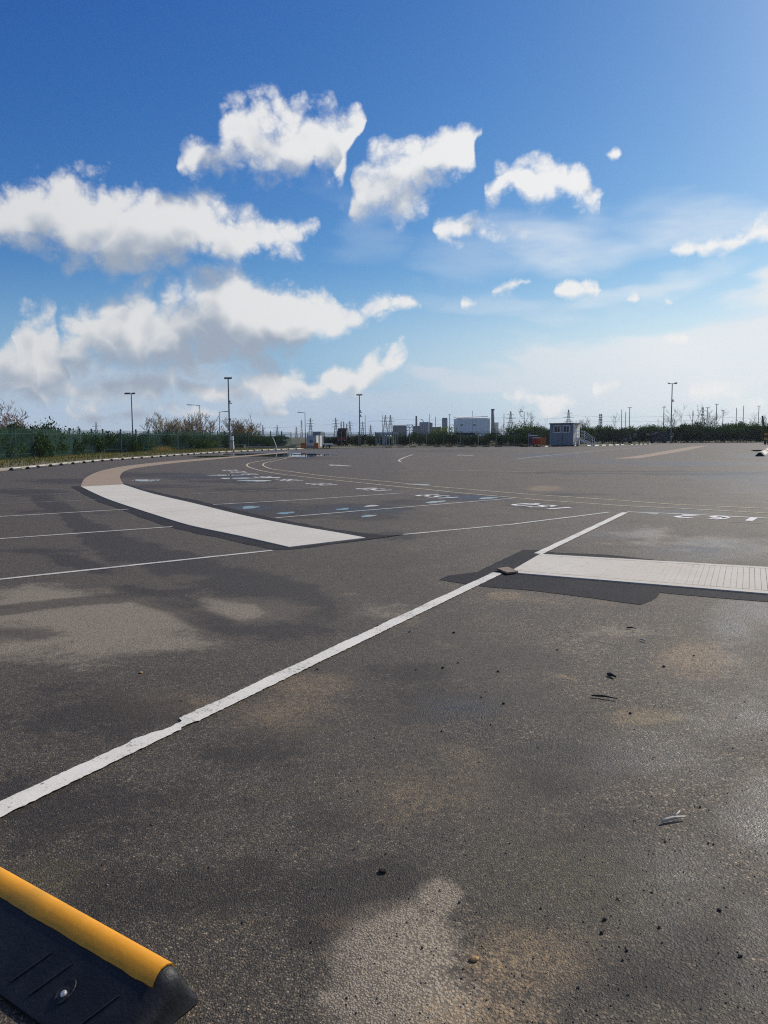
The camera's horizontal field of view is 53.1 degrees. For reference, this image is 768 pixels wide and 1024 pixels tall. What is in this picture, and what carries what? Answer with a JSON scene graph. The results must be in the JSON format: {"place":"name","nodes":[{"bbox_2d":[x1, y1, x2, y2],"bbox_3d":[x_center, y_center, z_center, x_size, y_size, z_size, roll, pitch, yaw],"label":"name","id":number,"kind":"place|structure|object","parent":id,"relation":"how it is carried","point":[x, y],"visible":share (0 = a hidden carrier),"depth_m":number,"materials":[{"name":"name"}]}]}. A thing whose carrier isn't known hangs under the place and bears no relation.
{"place":"outdoors","nodes":[
{"label":"outdoors","id":0,"kind":"place"},
{"bbox_2d":[0,447,291,467],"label":"grass verge","id":1,"kind":"object","parent":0,"point":[15,465],"depth_m":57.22,"materials":[{"name":"plant"}]},
{"bbox_2d":[0,430,24,457],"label":"shrub","id":2,"kind":"object","parent":1,"relation":"on","point":[5,444],"visible":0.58,"depth_m":55.72,"materials":[{"name":"green plant"}]},
{"bbox_2d":[0,427,28,458],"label":"shrub","id":3,"kind":"object","parent":1,"relation":"on","point":[22,450],"visible":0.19,"depth_m":57.49,"materials":[{"name":"green plant"}]},
{"bbox_2d":[0,399,30,428],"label":"bare tree","id":4,"kind":"object","parent":1,"relation":"on","point":[5,418],"visible":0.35,"depth_m":65.15,"materials":[{"name":"brown plant"}]},
{"bbox_2d":[0,428,57,458],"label":"shrub","id":5,"kind":"object","parent":1,"relation":"on","point":[28,431],"visible":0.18,"depth_m":60.12,"materials":[{"name":"green plant"}]},
{"bbox_2d":[3,430,57,458],"bbox_3d":[-28.826,-5.305,59.988,6.007,2.503,4.930,-3,6,-28],"label":"shrub","id":6,"kind":"object","parent":1,"relation":"on","point":[45,450],"visible":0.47,"depth_m":59.56,"materials":[{"name":"green plant"}]},
{"bbox_2d":[6,422,67,456],"bbox_3d":[-29.236,-5.894,63.420,6.368,3.147,5.316,-5,7,-36],"label":"shrub","id":7,"kind":"object","parent":1,"relation":"on","point":[9,426],"visible":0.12,"depth_m":63.90,"materials":[{"name":"green plant"}]},
{"bbox_2d":[23,425,68,455],"bbox_3d":[-29.386,-5.964,65.058,5.311,2.755,4.594,-4,7,-32],"label":"shrub","id":8,"kind":"object","parent":1,"relation":"on","point":[62,447],"visible":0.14,"depth_m":64.81,"materials":[{"name":"green plant"}]},
{"bbox_2d":[65,435,84,454],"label":"shrub","id":9,"kind":"object","parent":1,"relation":"on","point":[77,446],"visible":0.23,"depth_m":68.64,"materials":[{"name":"green plant"}]},
{"bbox_2d":[83,436,113,453],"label":"shrub","id":10,"kind":"object","parent":1,"relation":"on","point":[99,441],"visible":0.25,"depth_m":73.88,"materials":[{"name":"green plant"}]},
{"bbox_2d":[81,431,119,452],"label":"shrub","id":11,"kind":"object","parent":1,"relation":"on","point":[110,436],"visible":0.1,"depth_m":76.62,"materials":[{"name":"green plant"}]},
{"bbox_2d":[109,431,138,451],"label":"shrub","id":12,"kind":"object","parent":1,"relation":"on","point":[134,443],"visible":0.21,"depth_m":79.87,"materials":[{"name":"green plant"}]},
{"bbox_2d":[112,435,145,451],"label":"shrub","id":13,"kind":"object","parent":1,"relation":"on","point":[135,447],"visible":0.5,"depth_m":80.12,"materials":[{"name":"green plant"}]},
{"bbox_2d":[129,435,156,450],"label":"shrub","id":14,"kind":"object","parent":1,"relation":"on","point":[151,442],"visible":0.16,"depth_m":83.43,"materials":[{"name":"green plant"}]},
{"bbox_2d":[0,426,290,458],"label":"palisade fence","id":15,"kind":"object","parent":1,"relation":"on","point":[121,436],"visible":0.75,"depth_m":77.24,"materials":[{"name":"green metal"}]},
{"bbox_2d":[139,433,179,446],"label":"shrub","id":16,"kind":"object","parent":1,"relation":"on","point":[163,438],"visible":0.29,"depth_m":87.97,"materials":[{"name":"green plant"}]},
{"bbox_2d":[147,445,175,451],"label":"straw grass clump","id":17,"kind":"object","parent":1,"relation":"on","point":[163,448],"visible":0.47,"depth_m":86.02,"materials":[{"name":"beige plant"}]},
{"bbox_2d":[163,435,199,447],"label":"shrub","id":18,"kind":"object","parent":1,"relation":"on","point":[194,440],"visible":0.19,"depth_m":95.34,"materials":[{"name":"green plant"}]},
{"bbox_2d":[173,432,193,447],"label":"shrub","id":19,"kind":"object","parent":1,"relation":"on","point":[184,439],"visible":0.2,"depth_m":93.28,"materials":[{"name":"green plant"}]},
{"bbox_2d":[195,435,213,448],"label":"shrub","id":20,"kind":"object","parent":1,"relation":"on","point":[204,441],"visible":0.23,"depth_m":97.81,"materials":[{"name":"green plant"}]},
{"bbox_2d":[224,377,231,447],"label":"lighting mast","id":21,"kind":"object","parent":1,"relation":"on","point":[229,403],"visible":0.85,"depth_m":96.11,"materials":[{"name":"grey metal"}]},
{"bbox_2d":[0,442,767,1023],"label":"asphalt yard","id":22,"kind":"structure","parent":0,"point":[348,626],"depth_m":4.10,"materials":[{"name":"grey asphalt"}]},
{"bbox_2d":[0,867,197,1023],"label":"wheel stop","id":23,"kind":"object","parent":22,"relation":"on","point":[61,962],"visible":1,"depth_m":2.19,"materials":[{"name":"black rubber"}]},
{"bbox_2d":[0,448,303,470],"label":"kerb","id":24,"kind":"structure","parent":22,"relation":"on","point":[5,469],"depth_m":50.63,"materials":[{"name":"concrete"}]},
{"bbox_2d":[81,452,287,486],"bbox_3d":[-12.014,-3.750,55.180,5.916,0.001,59.520,0,6,0],"label":"sandy strip","id":25,"kind":"object","parent":22,"relation":"on","point":[111,476],"visible":0.94,"depth_m":34.97,"materials":[{"name":"brown concrete"}]},
{"bbox_2d":[71,484,397,549],"bbox_3d":[-5.541,-0.234,19.055,2.802,0.001,18.248,-4,7,-32],"label":"tarmac edging","id":26,"kind":"object","parent":22,"relation":"on","point":[168,522],"visible":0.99,"depth_m":14.22,"materials":[{"name":"black asphalt"}]},
{"bbox_2d":[82,484,365,547],"bbox_3d":[-5.354,-0.205,18.708,1.830,0.016,17.123,-4,7,-31],"label":"concrete strip","id":27,"kind":"object","parent":26,"relation":"on","point":[222,521],"visible":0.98,"depth_m":14.74,"materials":[{"name":"grey concrete"}]},
{"bbox_2d":[223,453,333,456],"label":"puddle","id":28,"kind":"object","parent":22,"relation":"on","point":[284,455],"visible":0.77,"depth_m":66.96,"materials":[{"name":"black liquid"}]},
{"bbox_2d":[1,550,767,1023],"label":"loose grit","id":29,"kind":"object","parent":22,"relation":"on","point":[447,840],"visible":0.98,"depth_m":2.84,"materials":[{"name":"grey gravel"}]},
{"bbox_2d":[343,445,599,447],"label":"kerb","id":30,"kind":"structure","parent":22,"relation":"on","point":[445,446],"depth_m":108.30,"materials":[{"name":"concrete"}]},
{"bbox_2d":[469,955,478,961],"bbox_3d":[0.276,1.367,2.354,0.035,0.010,0.023,-2,6,-19],"label":"stone","id":31,"kind":"object","parent":22,"relation":"on","point":[473,958],"visible":1,"depth_m":2.35,"materials":[{"name":"beige stone"}]},
{"bbox_2d":[549,423,583,445],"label":"site cabin","id":32,"kind":"object","parent":22,"relation":"on","point":[562,434],"visible":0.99,"depth_m":110.12,"materials":[{"name":"grey metal"}]},
{"bbox_2d":[563,425,569,432],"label":"window","id":33,"kind":"structure","parent":32,"relation":"in","point":[566,428],"depth_m":109.62,"materials":[{"name":"grey glass"}]},
{"bbox_2d":[576,431,594,445],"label":"access steps","id":34,"kind":"structure","parent":22,"relation":"on","point":[584,441],"depth_m":109.18,"materials":[{"name":"metal"}]},
{"bbox_2d":[439,550,767,603],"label":"tarmac edging","id":35,"kind":"object","parent":22,"relation":"on","point":[626,592],"visible":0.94,"depth_m":8.16,"materials":[{"name":"black asphalt"}]},
{"bbox_2d":[513,554,767,594],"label":"ribbed strip","id":36,"kind":"object","parent":22,"relation":"on","point":[734,578],"visible":0.98,"depth_m":8.87,"materials":[{"name":"concrete"}]},
{"bbox_2d":[497,567,517,573],"bbox_3d":[1.450,0.684,9.001,0.168,0.022,0.346,-2,6,-15],"label":"steel plate","id":37,"kind":"object","parent":36,"relation":"on","point":[507,570],"visible":1,"depth_m":8.93,"materials":[{"name":"grey metal"}]},
{"bbox_2d":[649,432,667,442],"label":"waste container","id":38,"kind":"object","parent":22,"relation":"on","point":[663,438],"visible":0.78,"depth_m":144.38,"materials":[{"name":"metal"}]},
{"bbox_2d":[616,445,707,458],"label":"sandy strip","id":39,"kind":"object","parent":22,"relation":"on","point":[666,452],"visible":1,"depth_m":67.72,"materials":[{"name":"brown concrete"}]},
{"bbox_2d":[668,382,676,442],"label":"lighting mast","id":40,"kind":"object","parent":22,"relation":"on","point":[671,412],"visible":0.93,"depth_m":135.90,"materials":[{"name":"grey metal"}]},
{"bbox_2d":[661,810,684,822],"bbox_3d":[1.196,1.265,3.192,0.116,0.025,0.028,-2,6,-18],"label":"twig","id":41,"kind":"object","parent":22,"relation":"on","point":[675,816],"visible":1,"depth_m":3.18,"materials":[{"name":"grey wood"}]},
{"bbox_2d":[755,448,767,455],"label":"wheel stop","id":42,"kind":"object","parent":22,"relation":"on","point":[764,452],"visible":1,"depth_m":57.16,"materials":[{"name":"white rubber"}]},
{"bbox_2d":[0,0,767,436],"label":"sky","id":43,"kind":"structure","parent":0,"point":[545,209],"materials":[{"name":"blue"}]},
{"bbox_2d":[238,437,763,448],"bbox_3d":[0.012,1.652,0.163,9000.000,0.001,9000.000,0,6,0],"label":"ground","id":44,"kind":"structure","parent":0,"point":[301,440],"depth_m":163.12,"materials":[{"name":"green plant"}]},
{"bbox_2d":[33,416,60,433],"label":"shrub","id":45,"kind":"object","parent":44,"relation":"on","point":[50,425],"visible":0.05,"depth_m":72.68,"materials":[{"name":"green plant"}]},
{"bbox_2d":[141,412,176,433],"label":"bare shrub","id":46,"kind":"object","parent":44,"relation":"on","point":[156,424],"visible":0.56,"depth_m":106.76,"materials":[{"name":"brown plant"}]},
{"bbox_2d":[153,412,185,431],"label":"bare shrub","id":47,"kind":"object","parent":44,"relation":"on","point":[166,425],"visible":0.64,"depth_m":107.79,"materials":[{"name":"brown plant"}]},
{"bbox_2d":[162,419,190,431],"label":"bare shrub","id":48,"kind":"object","parent":44,"relation":"on","point":[174,429],"visible":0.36,"depth_m":108.03,"materials":[{"name":"brown plant"}]},
{"bbox_2d":[174,417,193,432],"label":"bare shrub","id":49,"kind":"object","parent":44,"relation":"on","point":[186,424],"visible":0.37,"depth_m":109.98,"materials":[{"name":"brown plant"}]},
{"bbox_2d":[182,411,218,433],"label":"bare shrub","id":50,"kind":"object","parent":44,"relation":"on","point":[195,423],"visible":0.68,"depth_m":111.21,"materials":[{"name":"brown plant"}]},
{"bbox_2d":[188,419,217,432],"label":"bare shrub","id":51,"kind":"object","parent":44,"relation":"on","point":[210,427],"visible":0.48,"depth_m":111.98,"materials":[{"name":"brown plant"}]},
{"bbox_2d":[218,418,246,434],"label":"bare shrub","id":52,"kind":"object","parent":44,"relation":"on","point":[227,425],"visible":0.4,"depth_m":120.82,"materials":[{"name":"brown plant"}]},
{"bbox_2d":[222,414,254,433],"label":"bare shrub","id":53,"kind":"object","parent":44,"relation":"on","point":[235,423],"visible":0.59,"depth_m":121.62,"materials":[{"name":"brown plant"}]},
{"bbox_2d":[233,434,253,447],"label":"shrub","id":54,"kind":"object","parent":44,"relation":"on","point":[244,439],"visible":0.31,"depth_m":113.10,"materials":[{"name":"green plant"}]},
{"bbox_2d":[233,428,260,437],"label":"shrub","id":55,"kind":"object","parent":44,"relation":"on","point":[249,432],"visible":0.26,"depth_m":116.82,"materials":[{"name":"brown plant"}]},
{"bbox_2d":[243,419,264,435],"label":"bare shrub","id":56,"kind":"object","parent":44,"relation":"on","point":[254,428],"visible":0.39,"depth_m":123.12,"materials":[{"name":"brown plant"}]},
{"bbox_2d":[243,446,293,447],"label":"kerb wall","id":57,"kind":"structure","parent":44,"relation":"on","point":[269,446],"depth_m":107.95,"materials":[{"name":"concrete"}]},
{"bbox_2d":[306,432,322,447],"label":"equipment cabinet","id":58,"kind":"object","parent":44,"relation":"on","point":[316,437],"visible":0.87,"depth_m":106.28,"materials":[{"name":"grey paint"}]},
{"bbox_2d":[393,425,405,435],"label":"plant shed","id":59,"kind":"structure","parent":44,"relation":"on","point":[399,428],"depth_m":556.83,"materials":[{"name":"grey metal"}]},
{"bbox_2d":[413,414,432,435],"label":"plant building","id":60,"kind":"structure","parent":44,"relation":"on","point":[423,427],"depth_m":556.84,"materials":[{"name":"grey paint"}]},
{"bbox_2d":[297,444,550,447],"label":"grass verge","id":61,"kind":"object","parent":44,"relation":"on","point":[336,446],"depth_m":122.01,"materials":[{"name":"plant"}]},
{"bbox_2d":[337,428,347,445],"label":"parked truck","id":62,"kind":"object","parent":61,"relation":"on","point":[343,431],"visible":0.84,"depth_m":125.90,"materials":[{"name":"metal"}]},
{"bbox_2d":[334,435,357,445],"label":"shrub","id":63,"kind":"object","parent":61,"relation":"on","point":[335,440],"visible":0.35,"depth_m":127.99,"materials":[{"name":"green plant"}]},
{"bbox_2d":[342,435,370,444],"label":"shrub","id":64,"kind":"object","parent":61,"relation":"on","point":[351,440],"visible":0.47,"depth_m":126.94,"materials":[{"name":"green plant"}]},
{"bbox_2d":[356,394,361,431],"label":"lighting mast","id":65,"kind":"object","parent":61,"relation":"on","point":[359,395],"visible":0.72,"depth_m":124.83,"materials":[{"name":"grey metal"}]},
{"bbox_2d":[361,435,390,445],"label":"shrub","id":66,"kind":"object","parent":61,"relation":"on","point":[370,440],"visible":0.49,"depth_m":126.37,"materials":[{"name":"green plant"}]},
{"bbox_2d":[379,432,395,445],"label":"shelter","id":67,"kind":"object","parent":61,"relation":"on","point":[383,436],"visible":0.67,"depth_m":122.68,"materials":[{"name":"white paint"}]},
{"bbox_2d":[387,435,413,445],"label":"shrub","id":68,"kind":"object","parent":61,"relation":"on","point":[405,441],"visible":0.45,"depth_m":126.19,"materials":[{"name":"green plant"}]},
{"bbox_2d":[291,430,549,446],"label":"palisade fence","id":69,"kind":"object","parent":61,"relation":"on","point":[506,436],"visible":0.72,"depth_m":120.09,"materials":[{"name":"metal"}]},
{"bbox_2d":[407,432,435,445],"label":"shrub","id":70,"kind":"object","parent":61,"relation":"on","point":[416,438],"visible":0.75,"depth_m":124.78,"materials":[{"name":"green plant"}]},
{"bbox_2d":[429,434,444,445],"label":"shrub","id":71,"kind":"object","parent":61,"relation":"on","point":[432,440],"visible":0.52,"depth_m":124.19,"materials":[{"name":"green plant"}]},
{"bbox_2d":[422,424,462,444],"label":"shrub","id":72,"kind":"object","parent":61,"relation":"on","point":[438,430],"visible":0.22,"depth_m":128.53,"materials":[{"name":"green plant"}]},
{"bbox_2d":[435,432,463,445],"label":"shrub","id":73,"kind":"object","parent":61,"relation":"on","point":[454,436],"visible":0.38,"depth_m":123.56,"materials":[{"name":"green plant"}]},
{"bbox_2d":[455,433,473,445],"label":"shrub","id":74,"kind":"object","parent":61,"relation":"on","point":[464,434],"visible":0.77,"depth_m":122.95,"materials":[{"name":"green plant"}]},
{"bbox_2d":[453,435,476,445],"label":"shrub","id":75,"kind":"object","parent":61,"relation":"on","point":[466,440],"visible":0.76,"depth_m":121.85,"materials":[{"name":"green plant"}]},
{"bbox_2d":[467,434,493,445],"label":"shrub","id":76,"kind":"object","parent":61,"relation":"on","point":[481,440],"visible":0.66,"depth_m":121.82,"materials":[{"name":"green plant"}]},
{"bbox_2d":[481,432,502,444],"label":"shrub","id":77,"kind":"object","parent":61,"relation":"on","point":[495,437],"visible":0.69,"depth_m":121.39,"materials":[{"name":"green plant"}]},
{"bbox_2d":[496,434,527,444],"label":"shrub","id":78,"kind":"object","parent":61,"relation":"on","point":[520,441],"visible":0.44,"depth_m":120.54,"materials":[{"name":"green plant"}]},
{"bbox_2d":[503,427,525,444],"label":"shrub","id":79,"kind":"object","parent":61,"relation":"on","point":[516,431],"visible":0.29,"depth_m":134.45,"materials":[{"name":"green plant"}]},
{"bbox_2d":[515,433,547,444],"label":"shrub","id":80,"kind":"object","parent":61,"relation":"on","point":[525,439],"visible":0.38,"depth_m":119.55,"materials":[{"name":"green plant"}]},
{"bbox_2d":[532,437,539,445],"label":"safety barrier","id":81,"kind":"object","parent":61,"relation":"on","point":[535,440],"visible":0.89,"depth_m":112.40,"materials":[{"name":"red plastic"}]},
{"bbox_2d":[442,418,447,431],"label":"silo tower","id":82,"kind":"structure","parent":44,"relation":"on","point":[444,422],"depth_m":575.66,"materials":[{"name":"grey metal"}]},
{"bbox_2d":[454,411,489,436],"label":"warehouse","id":83,"kind":"structure","parent":44,"relation":"on","point":[466,424],"depth_m":516.95,"materials":[{"name":"grey metal"}]},
{"bbox_2d":[491,409,494,432],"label":"chimney","id":84,"kind":"object","parent":44,"relation":"on","point":[492,421],"visible":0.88,"depth_m":535.46,"materials":[{"name":"grey metal"}]},
{"bbox_2d":[508,422,533,430],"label":"shrub","id":85,"kind":"object","parent":44,"relation":"on","point":[519,425],"visible":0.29,"depth_m":138.67,"materials":[{"name":"green plant"}]},
{"bbox_2d":[515,427,549,434],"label":"shrub","id":86,"kind":"object","parent":44,"relation":"on","point":[536,432],"visible":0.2,"depth_m":130.81,"materials":[{"name":"green plant"}]},
{"bbox_2d":[597,430,611,442],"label":"shrub","id":87,"kind":"object","parent":44,"relation":"on","point":[605,438],"visible":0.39,"depth_m":147.87,"materials":[{"name":"green plant"}]},
{"bbox_2d":[606,426,629,442],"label":"shrub","id":88,"kind":"object","parent":44,"relation":"on","point":[615,430],"visible":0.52,"depth_m":147.47,"materials":[{"name":"green plant"}]},
{"bbox_2d":[622,428,647,442],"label":"shrub","id":89,"kind":"object","parent":44,"relation":"on","point":[639,432],"visible":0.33,"depth_m":147.80,"materials":[{"name":"green plant"}]},
{"bbox_2d":[633,424,659,442],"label":"shrub","id":90,"kind":"object","parent":44,"relation":"on","point":[651,429],"visible":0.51,"depth_m":148.35,"materials":[{"name":"green plant"}]},
{"bbox_2d":[654,424,673,442],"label":"shrub","id":91,"kind":"object","parent":44,"relation":"on","point":[661,429],"visible":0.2,"depth_m":147.02,"materials":[{"name":"green plant"}]},
{"bbox_2d":[580,429,767,444],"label":"palisade fence","id":92,"kind":"object","parent":44,"relation":"on","point":[682,435],"visible":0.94,"depth_m":135.03,"materials":[{"name":"grey metal"}]},
{"bbox_2d":[662,405,687,441],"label":"bare tree","id":93,"kind":"object","parent":44,"relation":"on","point":[675,418],"visible":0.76,"depth_m":153.76,"materials":[{"name":"brown plant"}]},
{"bbox_2d":[666,424,688,442],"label":"shrub","id":94,"kind":"object","parent":44,"relation":"on","point":[678,437],"visible":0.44,"depth_m":145.96,"materials":[{"name":"green plant"}]},
{"bbox_2d":[676,425,704,442],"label":"shrub","id":95,"kind":"object","parent":44,"relation":"on","point":[696,435],"visible":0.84,"depth_m":144.76,"materials":[{"name":"green plant"}]},
{"bbox_2d":[678,422,702,442],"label":"shrub","id":96,"kind":"object","parent":44,"relation":"on","point":[694,425],"visible":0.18,"depth_m":147.88,"materials":[{"name":"green plant"}]},
{"bbox_2d":[684,421,711,441],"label":"shrub","id":97,"kind":"object","parent":44,"relation":"on","point":[702,426],"visible":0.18,"depth_m":148.20,"materials":[{"name":"green plant"}]},
{"bbox_2d":[697,427,720,442],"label":"shrub","id":98,"kind":"object","parent":44,"relation":"on","point":[706,435],"visible":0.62,"depth_m":143.32,"materials":[{"name":"green plant"}]},
{"bbox_2d":[697,410,723,426],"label":"bare tree","id":99,"kind":"object","parent":44,"relation":"on","point":[712,418],"visible":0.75,"depth_m":156.29,"materials":[{"name":"brown plant"}]},
{"bbox_2d":[702,420,740,440],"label":"shrub","id":100,"kind":"object","parent":44,"relation":"on","point":[718,425],"visible":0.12,"depth_m":147.95,"materials":[{"name":"green plant"}]},
{"bbox_2d":[712,425,734,442],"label":"shrub","id":101,"kind":"object","parent":44,"relation":"on","point":[722,434],"visible":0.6,"depth_m":143.78,"materials":[{"name":"green plant"}]},
{"bbox_2d":[725,425,748,441],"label":"shrub","id":102,"kind":"object","parent":44,"relation":"on","point":[737,428],"visible":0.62,"depth_m":143.17,"materials":[{"name":"green plant"}]},
{"bbox_2d":[738,423,764,441],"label":"shrub","id":103,"kind":"object","parent":44,"relation":"on","point":[749,432],"visible":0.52,"depth_m":143.47,"materials":[{"name":"green plant"}]},
{"bbox_2d":[750,426,767,441],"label":"shrub","id":104,"kind":"object","parent":44,"relation":"on","point":[761,434],"visible":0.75,"depth_m":142.94,"materials":[{"name":"green plant"}]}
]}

